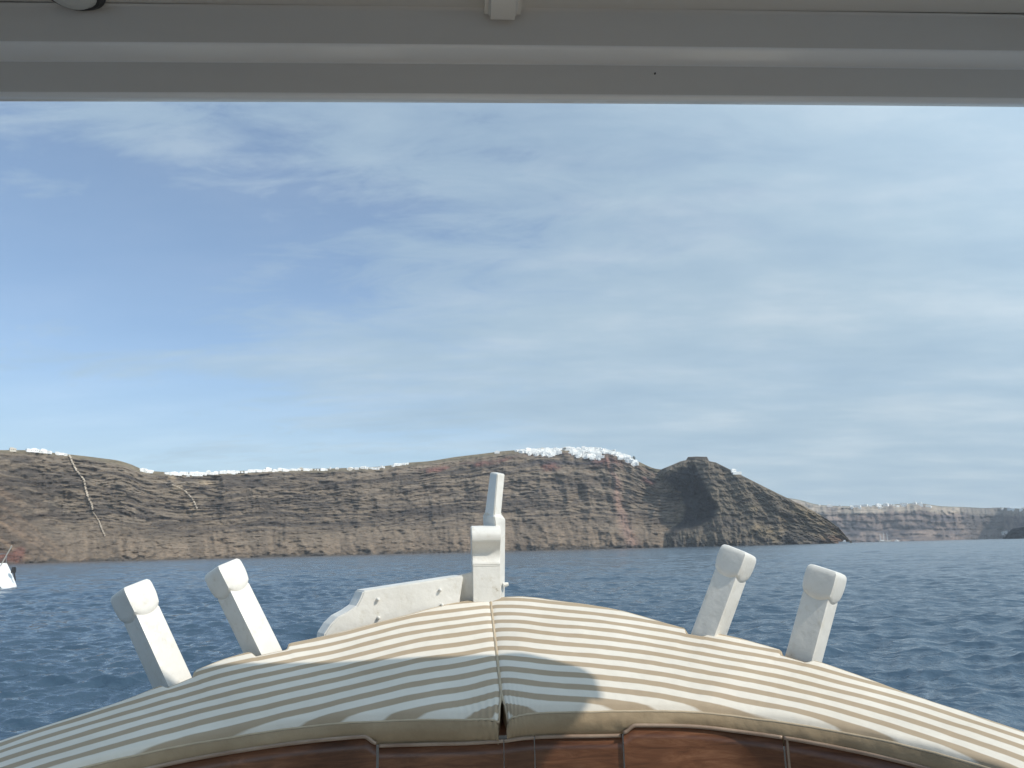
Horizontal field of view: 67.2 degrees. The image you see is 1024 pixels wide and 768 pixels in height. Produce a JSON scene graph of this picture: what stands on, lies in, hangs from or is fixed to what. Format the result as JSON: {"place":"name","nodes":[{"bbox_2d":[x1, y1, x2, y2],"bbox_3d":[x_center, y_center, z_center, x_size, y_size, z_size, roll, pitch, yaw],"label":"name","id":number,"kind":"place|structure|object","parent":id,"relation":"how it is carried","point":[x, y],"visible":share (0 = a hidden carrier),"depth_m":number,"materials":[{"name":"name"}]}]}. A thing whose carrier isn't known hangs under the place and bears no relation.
{"place":"outdoors","nodes":[
{"label":"outdoors","id":0,"kind":"place"},
{"bbox_2d":[68,454,93,509],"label":"path","id":1,"kind":"structure","parent":0,"point":[87,494],"depth_m":1639.05,"materials":[{"name":"beige"}]},
{"bbox_2d":[171,484,197,508],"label":"path","id":2,"kind":"structure","parent":0,"point":[188,495],"depth_m":1874.21,"materials":[{"name":"beige"}]},
{"bbox_2d":[0,450,680,563],"bbox_3d":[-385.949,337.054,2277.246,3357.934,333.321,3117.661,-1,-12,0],"label":"hills","id":3,"kind":"structure","parent":0,"point":[565,500],"depth_m":2080.31,"materials":[{"name":"brown stone"}]},
{"bbox_2d":[139,448,634,474],"bbox_3d":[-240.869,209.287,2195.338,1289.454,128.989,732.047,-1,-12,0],"label":"village houses","id":4,"kind":"structure","parent":3,"relation":"on","point":[585,450],"depth_m":2512.33,"materials":[{"name":"white"}]},
{"bbox_2d":[0,539,1023,740],"bbox_3d":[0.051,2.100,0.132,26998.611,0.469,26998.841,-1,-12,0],"label":"water","id":5,"kind":"structure","parent":0,"point":[941,622],"depth_m":28.85,"materials":[{"name":"blue liquid"}]},
{"bbox_2d":[0,545,16,588],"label":"sailing yacht","id":6,"kind":"object","parent":5,"relation":"on","point":[7,580],"visible":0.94,"depth_m":64.07,"materials":[{"name":"white"}]},
{"bbox_2d":[0,0,1023,767],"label":"wooden boat","id":7,"kind":"object","parent":5,"relation":"on","point":[852,52],"visible":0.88,"depth_m":1.59,"materials":[{"name":"white paint"}]},
{"bbox_2d":[0,600,501,767],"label":"bow cushion","id":8,"kind":"object","parent":7,"relation":"on","point":[430,675],"visible":0.99,"depth_m":1.96,"materials":[{"name":"fabric"}]},
{"bbox_2d":[490,596,1023,767],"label":"bow cushion","id":9,"kind":"object","parent":7,"relation":"on","point":[570,668],"visible":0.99,"depth_m":1.94,"materials":[{"name":"fabric"}]},
{"bbox_2d":[0,101,1023,508],"label":"sky","id":10,"kind":"structure","parent":0,"point":[816,304],"materials":[{"name":"blue"}]},
{"bbox_2d":[658,457,851,546],"bbox_3d":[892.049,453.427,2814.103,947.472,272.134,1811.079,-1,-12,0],"label":"headland","id":11,"kind":"structure","parent":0,"point":[719,505],"depth_m":2107.63,"materials":[{"name":"brown stone"}]},
{"bbox_2d":[788,498,1023,541],"bbox_3d":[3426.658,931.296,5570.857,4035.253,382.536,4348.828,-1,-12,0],"label":"hills","id":12,"kind":"structure","parent":0,"point":[907,522],"depth_m":5505.30,"materials":[{"name":"stone"}]},
{"bbox_2d":[1003,527,1023,538],"bbox_3d":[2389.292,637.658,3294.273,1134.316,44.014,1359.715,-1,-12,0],"label":"rocky point","id":13,"kind":"structure","parent":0,"point":[1015,533],"depth_m":2785.32,"materials":[{"name":"grey stone"}]}
]}

